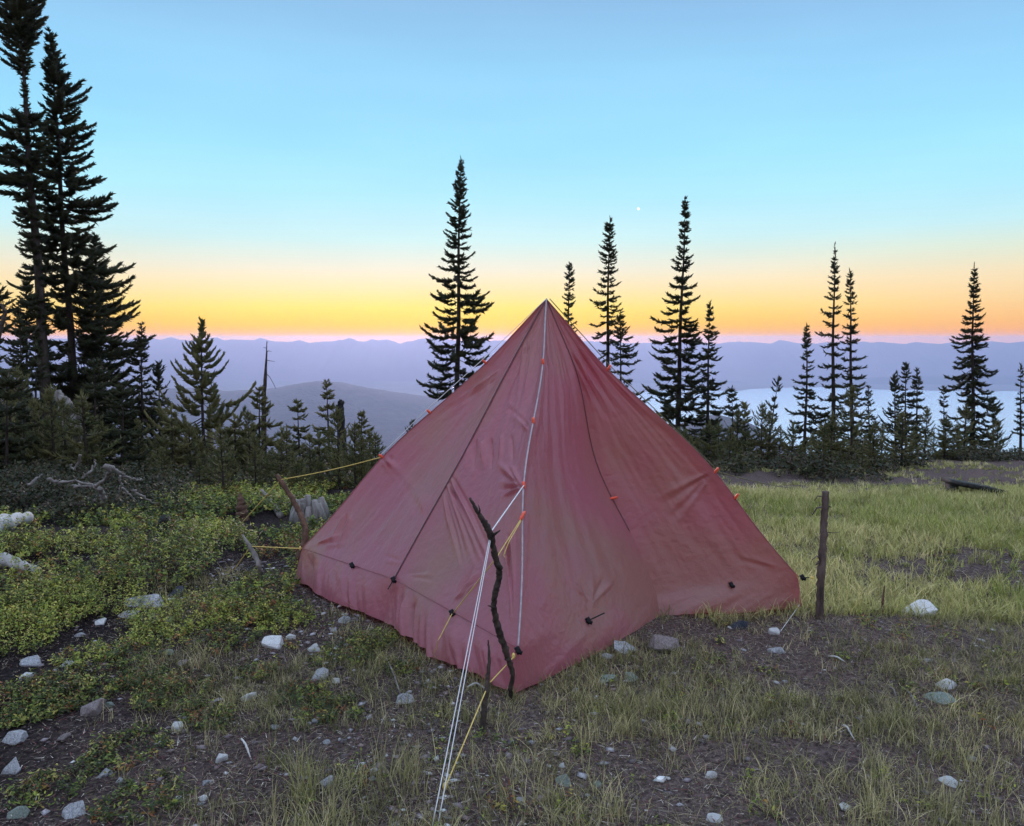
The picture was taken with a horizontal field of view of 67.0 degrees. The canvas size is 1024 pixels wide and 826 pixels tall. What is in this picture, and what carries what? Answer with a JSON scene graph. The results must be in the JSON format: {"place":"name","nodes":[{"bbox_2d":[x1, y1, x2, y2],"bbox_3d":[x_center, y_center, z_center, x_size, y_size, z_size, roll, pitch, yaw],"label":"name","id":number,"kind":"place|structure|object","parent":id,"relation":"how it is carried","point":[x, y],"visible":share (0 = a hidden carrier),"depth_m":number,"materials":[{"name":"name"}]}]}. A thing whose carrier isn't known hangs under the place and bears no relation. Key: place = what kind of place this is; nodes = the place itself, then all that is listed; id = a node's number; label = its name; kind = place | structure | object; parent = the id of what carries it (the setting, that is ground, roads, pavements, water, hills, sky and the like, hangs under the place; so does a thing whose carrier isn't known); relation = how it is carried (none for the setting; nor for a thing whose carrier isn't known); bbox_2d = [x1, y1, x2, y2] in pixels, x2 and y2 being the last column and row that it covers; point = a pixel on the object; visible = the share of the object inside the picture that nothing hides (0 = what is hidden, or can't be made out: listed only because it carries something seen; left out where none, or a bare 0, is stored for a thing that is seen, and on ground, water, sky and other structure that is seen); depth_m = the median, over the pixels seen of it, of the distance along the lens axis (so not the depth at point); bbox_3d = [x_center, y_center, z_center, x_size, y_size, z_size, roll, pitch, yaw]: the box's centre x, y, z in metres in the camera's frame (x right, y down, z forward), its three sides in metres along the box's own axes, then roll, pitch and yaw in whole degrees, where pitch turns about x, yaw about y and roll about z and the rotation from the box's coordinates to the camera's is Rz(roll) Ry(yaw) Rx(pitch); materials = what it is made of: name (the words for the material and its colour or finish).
{"place":"outdoors","nodes":[
{"label":"outdoors","id":0,"kind":"place"},
{"bbox_2d":[1,381,445,457],"bbox_3d":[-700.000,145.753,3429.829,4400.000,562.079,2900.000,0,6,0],"label":"wooded hill","id":1,"kind":"structure","parent":0,"point":[390,415],"depth_m":3110.15,"materials":[{"name":"plant"}]},
{"bbox_2d":[0,459,1023,825],"bbox_3d":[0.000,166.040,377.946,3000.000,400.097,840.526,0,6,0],"label":"ground","id":2,"kind":"structure","parent":0,"point":[258,519],"depth_m":3.17,"materials":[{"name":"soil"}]},
{"bbox_2d":[1,730,27,744],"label":"rock","id":3,"kind":"object","parent":2,"relation":"on","point":[15,737],"visible":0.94,"depth_m":3.07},
{"bbox_2d":[0,512,33,533],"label":"rock","id":4,"kind":"object","parent":2,"relation":"on","point":[14,516],"visible":0.67,"depth_m":6.26,"materials":[{"name":"white stone"}]},
{"bbox_2d":[6,806,29,818],"bbox_3d":[-1.644,1.343,2.577,0.052,0.064,0.064,4,7,38],"label":"rock","id":5,"kind":"object","parent":2,"relation":"on","point":[19,812],"visible":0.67,"depth_m":2.57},
{"bbox_2d":[0,552,36,572],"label":"rock","id":6,"kind":"object","parent":2,"relation":"on","point":[5,558],"visible":0.54,"depth_m":5.27,"materials":[{"name":"white stone"}]},
{"bbox_2d":[0,367,38,470],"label":"fir tree","id":7,"kind":"object","parent":2,"relation":"on","point":[7,378],"visible":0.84,"depth_m":10.26,"materials":[{"name":"green plant"}]},
{"bbox_2d":[0,402,41,465],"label":"fir tree","id":8,"kind":"object","parent":2,"relation":"on","point":[23,417],"visible":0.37,"depth_m":10.85,"materials":[{"name":"green plant"}]},
{"bbox_2d":[0,283,51,457],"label":"fir tree","id":9,"kind":"object","parent":2,"relation":"on","point":[3,296],"visible":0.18,"depth_m":13.03,"materials":[{"name":"green plant"}]},
{"bbox_2d":[0,0,57,427],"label":"spruce tree","id":10,"kind":"object","parent":2,"relation":"on","point":[22,33],"visible":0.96,"depth_m":15.51,"materials":[{"name":"green plant"}]},
{"bbox_2d":[0,280,59,418],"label":"spruce tree","id":11,"kind":"object","parent":2,"relation":"on","point":[20,310],"visible":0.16,"depth_m":18.76,"materials":[{"name":"green plant"}]},
{"bbox_2d":[1,365,59,456],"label":"young fir","id":12,"kind":"object","parent":2,"relation":"on","point":[18,373],"visible":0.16,"depth_m":12.66,"materials":[{"name":"green plant"}]},
{"bbox_2d":[2,313,59,456],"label":"fir tree","id":13,"kind":"object","parent":2,"relation":"on","point":[20,340],"visible":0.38,"depth_m":14.89,"materials":[{"name":"green plant"}]},
{"bbox_2d":[11,396,59,464],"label":"young fir","id":14,"kind":"object","parent":2,"relation":"on","point":[33,406],"visible":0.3,"depth_m":11.45,"materials":[{"name":"green plant"}]},
{"bbox_2d":[15,341,63,438],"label":"fir tree","id":15,"kind":"object","parent":2,"relation":"on","point":[35,363],"visible":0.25,"depth_m":13.97,"materials":[{"name":"green plant"}]},
{"bbox_2d":[27,384,82,469],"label":"young fir","id":16,"kind":"object","parent":2,"relation":"on","point":[50,392],"visible":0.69,"depth_m":10.75,"materials":[{"name":"green plant"}]},
{"bbox_2d":[39,396,87,470],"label":"young fir","id":17,"kind":"object","parent":2,"relation":"on","point":[65,414],"visible":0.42,"depth_m":11.27,"materials":[{"name":"green plant"}]},
{"bbox_2d":[54,390,81,450],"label":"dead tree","id":18,"kind":"object","parent":2,"relation":"on","point":[58,394],"visible":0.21,"depth_m":12.60,"materials":[{"name":"grey wood"}]},
{"bbox_2d":[62,800,85,818],"bbox_3d":[-1.456,1.339,2.573,0.066,0.072,0.063,-4,7,-36],"label":"rock","id":19,"kind":"object","parent":2,"relation":"on","point":[70,810],"visible":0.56,"depth_m":2.57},
{"bbox_2d":[17,26,155,457],"bbox_3d":[-9.328,-3.226,16.780,2.588,9.860,2.771,0,6,0],"label":"spruce tree","id":20,"kind":"object","parent":2,"relation":"on","point":[69,371],"visible":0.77,"depth_m":16.58,"materials":[{"name":"green plant"}]},
{"bbox_2d":[42,389,130,470],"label":"young fir","id":21,"kind":"object","parent":2,"relation":"on","point":[94,437],"visible":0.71,"depth_m":10.60,"materials":[{"name":"green plant"}]},
{"bbox_2d":[27,454,156,512],"bbox_3d":[-4.035,0.741,7.494,1.286,0.685,0.522,0,6,0],"label":"root tangle","id":22,"kind":"object","parent":2,"relation":"on","point":[98,488],"visible":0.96,"depth_m":7.45,"materials":[{"name":"grey wood"}]},
{"bbox_2d":[80,698,105,715],"bbox_3d":[-1.808,1.276,3.329,0.089,0.102,0.131,-1,6,-7],"label":"rock","id":23,"kind":"object","parent":2,"relation":"on","point":[92,708],"visible":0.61,"depth_m":3.29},
{"bbox_2d":[51,231,145,458],"bbox_3d":[-9.903,-1.137,18.497,2.281,6.305,2.401,0,6,0],"label":"spruce tree","id":24,"kind":"object","parent":2,"relation":"on","point":[96,244],"visible":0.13,"depth_m":18.26,"materials":[{"name":"green plant"}]},
{"bbox_2d":[67,357,148,462],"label":"fir tree","id":25,"kind":"object","parent":2,"relation":"on","point":[97,371],"visible":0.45,"depth_m":12.00,"materials":[{"name":"green plant"}]},
{"bbox_2d":[95,379,166,470],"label":"fir tree","id":26,"kind":"object","parent":2,"relation":"on","point":[122,391],"visible":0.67,"depth_m":11.44,"materials":[{"name":"green plant"}]},
{"bbox_2d":[99,321,171,459],"bbox_3d":[-8.264,-0.177,17.025,1.289,3.694,1.399,4,7,38],"label":"fir tree","id":27,"kind":"object","parent":2,"relation":"on","point":[131,424],"visible":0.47,"depth_m":16.95,"materials":[{"name":"green plant"}]},
{"bbox_2d":[124,417,155,468],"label":"young fir","id":28,"kind":"object","parent":2,"relation":"on","point":[138,426],"visible":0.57,"depth_m":11.83,"materials":[{"name":"green plant"}]},
{"bbox_2d":[134,359,169,448],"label":"fir tree","id":29,"kind":"object","parent":2,"relation":"on","point":[157,372],"visible":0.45,"depth_m":17.56,"materials":[{"name":"green plant"}]},
{"bbox_2d":[147,404,191,475],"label":"fir tree","id":30,"kind":"object","parent":2,"relation":"on","point":[178,447],"visible":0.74,"depth_m":11.65,"materials":[{"name":"green plant"}]},
{"bbox_2d":[169,422,209,474],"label":"young fir","id":31,"kind":"object","parent":2,"relation":"on","point":[189,433],"visible":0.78,"depth_m":11.87,"materials":[{"name":"green plant"}]},
{"bbox_2d":[140,316,270,463],"bbox_3d":[-6.086,-0.254,15.552,2.500,3.413,2.407,0,6,0],"label":"pine tree","id":32,"kind":"object","parent":2,"relation":"on","point":[213,420],"visible":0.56,"depth_m":15.37,"materials":[{"name":"green plant"}]},
{"bbox_2d":[200,423,239,499],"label":"young fir","id":33,"kind":"object","parent":2,"relation":"on","point":[220,443],"visible":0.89,"depth_m":8.78,"materials":[{"name":"green plant"}]},
{"bbox_2d":[216,412,251,476],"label":"fir tree","id":34,"kind":"object","parent":2,"relation":"on","point":[239,431],"visible":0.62,"depth_m":11.82,"materials":[{"name":"green plant"}]},
{"bbox_2d":[236,492,249,520],"bbox_3d":[-2.519,0.890,7.231,0.124,0.318,0.121,0,6,0],"label":"broken stub","id":35,"kind":"object","parent":2,"relation":"on","point":[241,509],"visible":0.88,"depth_m":7.20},
{"bbox_2d":[227,409,270,472],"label":"young fir","id":36,"kind":"object","parent":2,"relation":"on","point":[248,416],"visible":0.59,"depth_m":11.98,"materials":[{"name":"green plant"}]},
{"bbox_2d":[236,433,272,491],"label":"young fir","id":37,"kind":"object","parent":2,"relation":"on","point":[251,466],"visible":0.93,"depth_m":9.24,"materials":[{"name":"green plant"}]},
{"bbox_2d":[238,385,285,459],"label":"pine tree","id":38,"kind":"object","parent":2,"relation":"on","point":[262,402],"visible":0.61,"depth_m":14.65,"materials":[{"name":"green plant"}]},
{"bbox_2d":[261,342,275,453],"bbox_3d":[-4.823,-0.097,15.202,0.395,2.633,0.175,4,7,34],"label":"dead snag","id":39,"kind":"object","parent":2,"relation":"on","point":[264,389],"visible":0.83,"depth_m":15.19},
{"bbox_2d":[261,635,283,649],"bbox_3d":[-1.259,1.216,4.069,0.132,0.076,0.105,7,8,12],"label":"rock","id":40,"kind":"object","parent":2,"relation":"on","point":[273,641],"visible":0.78,"depth_m":4.04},
{"bbox_2d":[256,436,299,490],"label":"young fir","id":41,"kind":"object","parent":2,"relation":"on","point":[276,458],"visible":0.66,"depth_m":9.21,"materials":[{"name":"green plant"}]},
{"bbox_2d":[265,427,309,483],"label":"young fir","id":42,"kind":"object","parent":2,"relation":"on","point":[286,436],"visible":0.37,"depth_m":10.50,"materials":[{"name":"green plant"}]},
{"bbox_2d":[275,474,310,575],"bbox_3d":[-1.539,0.798,5.359,0.308,0.736,0.151,5,7,40],"label":"prop stick","id":43,"kind":"object","parent":2,"relation":"on","point":[304,523],"visible":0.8,"depth_m":5.33,"materials":[{"name":"wood"}]},
{"bbox_2d":[284,398,320,458],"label":"fir tree","id":44,"kind":"object","parent":2,"relation":"on","point":[295,428],"visible":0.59,"depth_m":15.57,"materials":[{"name":"green plant"}]},
{"bbox_2d":[289,495,329,522],"bbox_3d":[-1.897,0.918,7.255,0.414,0.273,0.363,0,6,0],"label":"rock","id":45,"kind":"object","parent":2,"relation":"on","point":[317,508],"visible":0.58,"depth_m":7.15,"materials":[{"name":"grey stone"}]},
{"bbox_2d":[299,432,320,474],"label":"young fir","id":46,"kind":"object","parent":2,"relation":"on","point":[309,437],"visible":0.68,"depth_m":11.02,"materials":[{"name":"green plant"}]},
{"bbox_2d":[303,379,347,459],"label":"fir tree","id":47,"kind":"object","parent":2,"relation":"on","point":[327,406],"visible":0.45,"depth_m":15.01,"materials":[{"name":"green plant"}]},
{"bbox_2d":[316,406,356,488],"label":"young fir","id":48,"kind":"object","parent":2,"relation":"on","point":[330,457],"visible":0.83,"depth_m":9.50,"materials":[{"name":"green plant"}]},
{"bbox_2d":[331,420,375,489],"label":"young fir","id":49,"kind":"object","parent":2,"relation":"on","point":[354,439],"visible":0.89,"depth_m":8.98,"materials":[{"name":"green plant"}]},
{"bbox_2d":[342,434,377,486],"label":"young fir","id":50,"kind":"object","parent":2,"relation":"on","point":[365,444],"visible":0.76,"depth_m":8.96,"materials":[{"name":"green plant"}]},
{"bbox_2d":[351,409,374,453],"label":"fir tree","id":51,"kind":"object","parent":2,"relation":"on","point":[362,415],"visible":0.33,"depth_m":16.07,"materials":[{"name":"green plant"}]},
{"bbox_2d":[357,430,387,465],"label":"young fir","id":52,"kind":"object","parent":2,"relation":"on","point":[377,443],"visible":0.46,"depth_m":9.45,"materials":[{"name":"green plant"}]},
{"bbox_2d":[416,155,495,400],"bbox_3d":[-1.373,-2.207,18.906,1.974,8.001,2.176,0,6,0],"label":"spruce tree","id":53,"kind":"object","parent":2,"relation":"on","point":[462,331],"visible":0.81,"depth_m":18.70,"materials":[{"name":"green plant"}]},
{"bbox_2d":[479,640,490,734],"bbox_3d":[-0.107,1.134,3.154,0.029,0.376,0.146,1,6,15],"label":"stake stick","id":54,"kind":"object","parent":2,"relation":"on","point":[483,718],"visible":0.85,"depth_m":3.14,"materials":[{"name":"wood"}]},
{"bbox_2d":[469,497,514,701],"bbox_3d":[-0.051,0.805,3.197,0.099,0.986,0.364,2,6,23],"label":"prop stick","id":55,"kind":"object","parent":2,"relation":"on","point":[496,589],"visible":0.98,"depth_m":3.18,"materials":[{"name":"wood"}]},
{"bbox_2d":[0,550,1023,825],"bbox_3d":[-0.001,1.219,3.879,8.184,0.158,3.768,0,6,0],"label":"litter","id":56,"kind":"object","parent":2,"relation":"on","point":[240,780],"visible":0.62,"depth_m":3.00,"materials":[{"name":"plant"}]},
{"bbox_2d":[0,475,1023,825],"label":"shrubs","id":57,"kind":"object","parent":2,"relation":"on","point":[48,693],"visible":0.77,"depth_m":4.31,"materials":[{"name":"green plant"}]},
{"bbox_2d":[0,442,1023,526],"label":"undergrowth","id":58,"kind":"object","parent":2,"relation":"on","point":[15,478],"visible":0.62,"depth_m":9.82,"materials":[{"name":"green plant"}]},
{"bbox_2d":[232,298,813,825],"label":"pyramid tent","id":59,"kind":"object","parent":2,"relation":"on","point":[574,468],"visible":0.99,"depth_m":4.49,"materials":[{"name":"fabric"}]},
{"bbox_2d":[562,262,580,337],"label":"spruce tree","id":60,"kind":"object","parent":2,"relation":"on","point":[572,279],"visible":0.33,"depth_m":22.72,"materials":[{"name":"green plant"}]},
{"bbox_2d":[588,215,622,369],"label":"spruce tree","id":61,"kind":"object","parent":2,"relation":"on","point":[608,228],"visible":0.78,"depth_m":19.24,"materials":[{"name":"green plant"}]},
{"bbox_2d":[610,311,654,402],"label":"fir tree","id":62,"kind":"object","parent":2,"relation":"on","point":[621,332],"visible":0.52,"depth_m":18.48,"materials":[{"name":"green plant"}]},
{"bbox_2d":[646,634,679,652],"bbox_3d":[0.771,1.218,4.000,0.136,0.156,0.150,-3,6,-29],"label":"rock","id":63,"kind":"object","parent":2,"relation":"on","point":[668,641],"visible":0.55,"depth_m":3.96,"materials":[{"name":"stone"}]},
{"bbox_2d":[642,196,717,445],"bbox_3d":[3.975,-1.762,17.930,2.145,6.413,2.010,-3,6,-29],"label":"spruce tree","id":64,"kind":"object","parent":2,"relation":"on","point":[667,407],"visible":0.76,"depth_m":17.81,"materials":[{"name":"green plant"}]},
{"bbox_2d":[681,300,736,458],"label":"spruce tree","id":65,"kind":"object","parent":2,"relation":"on","point":[707,356],"visible":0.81,"depth_m":17.45,"materials":[{"name":"green plant"}]},
{"bbox_2d":[693,420,728,460],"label":"young fir","id":66,"kind":"object","parent":2,"relation":"on","point":[709,432],"visible":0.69,"depth_m":14.84,"materials":[{"name":"green plant"}]},
{"bbox_2d":[715,427,743,465],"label":"young fir","id":67,"kind":"object","parent":2,"relation":"on","point":[729,443],"visible":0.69,"depth_m":14.07,"materials":[{"name":"green plant"}]},
{"bbox_2d":[716,385,758,453],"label":"fir tree","id":68,"kind":"object","parent":2,"relation":"on","point":[732,407],"visible":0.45,"depth_m":16.52,"materials":[{"name":"green plant"}]},
{"bbox_2d":[722,407,753,456],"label":"young fir","id":69,"kind":"object","parent":2,"relation":"on","point":[737,415],"visible":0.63,"depth_m":15.94,"materials":[{"name":"green plant"}]},
{"bbox_2d":[731,401,760,463],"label":"fir tree","id":70,"kind":"object","parent":2,"relation":"on","point":[744,421],"visible":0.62,"depth_m":15.84,"materials":[{"name":"green plant"}]},
{"bbox_2d":[742,401,784,460],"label":"young fir","id":71,"kind":"object","parent":2,"relation":"on","point":[761,434],"visible":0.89,"depth_m":15.70,"materials":[{"name":"green plant"}]},
{"bbox_2d":[756,376,782,456],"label":"pine tree","id":72,"kind":"object","parent":2,"relation":"on","point":[773,398],"visible":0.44,"depth_m":18.05,"materials":[{"name":"green plant"}]},
{"bbox_2d":[752,412,788,459],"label":"young fir","id":73,"kind":"object","parent":2,"relation":"on","point":[770,434],"visible":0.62,"depth_m":15.89,"materials":[{"name":"green plant"}]},
{"bbox_2d":[777,421,811,469],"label":"young fir","id":74,"kind":"object","parent":2,"relation":"on","point":[791,446],"visible":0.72,"depth_m":12.74,"materials":[{"name":"green plant"}]},
{"bbox_2d":[782,323,825,452],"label":"spruce tree","id":75,"kind":"object","parent":2,"relation":"on","point":[807,391],"visible":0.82,"depth_m":19.98,"materials":[{"name":"green plant"}]},
{"bbox_2d":[812,491,837,619],"bbox_3d":[1.753,0.827,4.349,0.206,0.783,0.052,-3,6,-27],"label":"wooden post","id":76,"kind":"object","parent":2,"relation":"on","point":[821,572],"visible":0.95,"depth_m":4.33,"materials":[{"name":"wood"}]},
{"bbox_2d":[806,412,859,466],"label":"young fir","id":77,"kind":"object","parent":2,"relation":"on","point":[833,426],"visible":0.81,"depth_m":12.43,"materials":[{"name":"green plant"}]},
{"bbox_2d":[810,241,857,450],"bbox_3d":[8.423,-1.402,20.454,1.515,6.200,1.430,-2,6,-22],"label":"spruce tree","id":78,"kind":"object","parent":2,"relation":"on","point":[832,398],"visible":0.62,"depth_m":20.40,"materials":[{"name":"green plant"}]},
{"bbox_2d":[828,384,878,459],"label":"young fir","id":79,"kind":"object","parent":2,"relation":"on","point":[854,434],"visible":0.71,"depth_m":14.84,"materials":[{"name":"green plant"}]},
{"bbox_2d":[835,268,879,445],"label":"spruce tree","id":80,"kind":"object","parent":2,"relation":"on","point":[850,360],"visible":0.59,"depth_m":20.86,"materials":[{"name":"green plant"}]},
{"bbox_2d":[848,430,892,472],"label":"young fir","id":81,"kind":"object","parent":2,"relation":"on","point":[871,442],"visible":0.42,"depth_m":13.43,"materials":[{"name":"green plant"}]},
{"bbox_2d":[858,418,890,467],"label":"young fir","id":82,"kind":"object","parent":2,"relation":"on","point":[873,428],"visible":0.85,"depth_m":13.29,"materials":[{"name":"green plant"}]},
{"bbox_2d":[875,370,916,452],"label":"fir tree","id":83,"kind":"object","parent":2,"relation":"on","point":[894,389],"visible":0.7,"depth_m":20.04,"materials":[{"name":"green plant"}]},
{"bbox_2d":[880,410,928,465],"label":"young fir","id":84,"kind":"object","parent":2,"relation":"on","point":[897,436],"visible":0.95,"depth_m":14.21,"materials":[{"name":"green plant"}]},
{"bbox_2d":[886,362,923,451],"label":"fir tree","id":85,"kind":"object","parent":2,"relation":"on","point":[908,376],"visible":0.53,"depth_m":20.63,"materials":[{"name":"green plant"}]},
{"bbox_2d":[907,367,929,444],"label":"fir tree","id":86,"kind":"object","parent":2,"relation":"on","point":[914,384],"visible":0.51,"depth_m":20.98,"materials":[{"name":"green plant"}]},
{"bbox_2d":[903,599,937,616],"bbox_3d":[2.369,1.173,4.520,0.162,0.147,0.147,-9,7,-15],"label":"rock","id":87,"kind":"object","parent":2,"relation":"on","point":[928,603],"visible":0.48,"depth_m":4.49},
{"bbox_2d":[914,407,940,460],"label":"young fir","id":88,"kind":"object","parent":2,"relation":"on","point":[925,418],"visible":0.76,"depth_m":16.10,"materials":[{"name":"green plant"}]},
{"bbox_2d":[923,691,956,704],"bbox_3d":[1.861,1.250,3.373,0.108,0.046,0.108,-7,11,-11],"label":"rock","id":89,"kind":"object","parent":2,"relation":"on","point":[944,696],"visible":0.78,"depth_m":3.36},
{"bbox_2d":[929,415,968,459],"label":"young fir","id":90,"kind":"object","parent":2,"relation":"on","point":[944,441],"visible":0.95,"depth_m":16.38,"materials":[{"name":"green plant"}]},
{"bbox_2d":[948,404,983,450],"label":"young fir","id":91,"kind":"object","parent":2,"relation":"on","point":[966,427],"visible":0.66,"depth_m":18.85,"materials":[{"name":"green plant"}]},
{"bbox_2d":[938,261,1004,449],"bbox_3d":[13.106,-1.271,21.928,1.612,6.002,1.626,-2,6,-17],"label":"spruce tree","id":92,"kind":"object","parent":2,"relation":"on","point":[971,401],"visible":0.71,"depth_m":21.88,"materials":[{"name":"green plant"}]},
{"bbox_2d":[940,477,1004,495],"bbox_3d":[5.216,0.881,8.766,0.685,0.214,0.257,4,7,37],"label":"fallen log","id":93,"kind":"object","parent":2,"relation":"on","point":[950,483],"visible":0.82,"depth_m":8.74,"materials":[{"name":"wood"}]},
{"bbox_2d":[980,396,1012,446],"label":"fir tree","id":94,"kind":"object","parent":2,"relation":"on","point":[992,403],"visible":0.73,"depth_m":21.09,"materials":[{"name":"green plant"}]},
{"bbox_2d":[987,419,1010,460],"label":"young fir","id":95,"kind":"object","parent":2,"relation":"on","point":[993,436],"visible":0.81,"depth_m":18.66,"materials":[{"name":"green plant"}]},
{"bbox_2d":[1010,362,1023,459],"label":"fir tree","id":96,"kind":"object","parent":2,"relation":"on","point":[1020,423],"visible":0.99,"depth_m":20.05,"materials":[{"name":"green plant"}]},
{"bbox_2d":[0,337,1023,380],"bbox_3d":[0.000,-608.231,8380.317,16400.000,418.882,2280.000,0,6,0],"label":"mountain range","id":97,"kind":"structure","parent":0,"point":[349,359],"depth_m":7880.96,"materials":[{"name":"stone"}]},
{"bbox_2d":[0,0,1023,343],"label":"sky","id":98,"kind":"structure","parent":0,"point":[277,170],"materials":[{"name":"blue"}]},
{"bbox_2d":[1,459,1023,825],"bbox_3d":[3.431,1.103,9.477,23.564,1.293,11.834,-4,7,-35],"label":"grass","id":99,"kind":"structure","parent":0,"point":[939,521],"depth_m":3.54,"materials":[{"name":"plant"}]},
{"bbox_2d":[29,381,1023,459],"bbox_3d":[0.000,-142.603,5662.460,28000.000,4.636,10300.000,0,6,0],"label":"valley floor","id":100,"kind":"structure","parent":0,"point":[412,387],"depth_m":6609.10,"materials":[{"name":"blue"}]},
{"bbox_2d":[673,415,790,457],"bbox_3d":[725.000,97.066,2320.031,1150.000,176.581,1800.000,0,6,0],"label":"wooded spur","id":101,"kind":"structure","parent":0,"point":[727,420],"depth_m":2214.93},
{"bbox_2d":[622,375,1023,384],"bbox_3d":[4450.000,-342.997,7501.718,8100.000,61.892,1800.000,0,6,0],"label":"lakeside hills","id":102,"kind":"structure","parent":0,"point":[992,380],"depth_m":7015.97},
{"bbox_2d":[637,387,1023,458],"bbox_3d":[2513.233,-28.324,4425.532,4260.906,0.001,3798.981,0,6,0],"label":"lake","id":103,"kind":"structure","parent":0,"point":[786,398],"depth_m":4526.22,"materials":[{"name":"blue liquid"}]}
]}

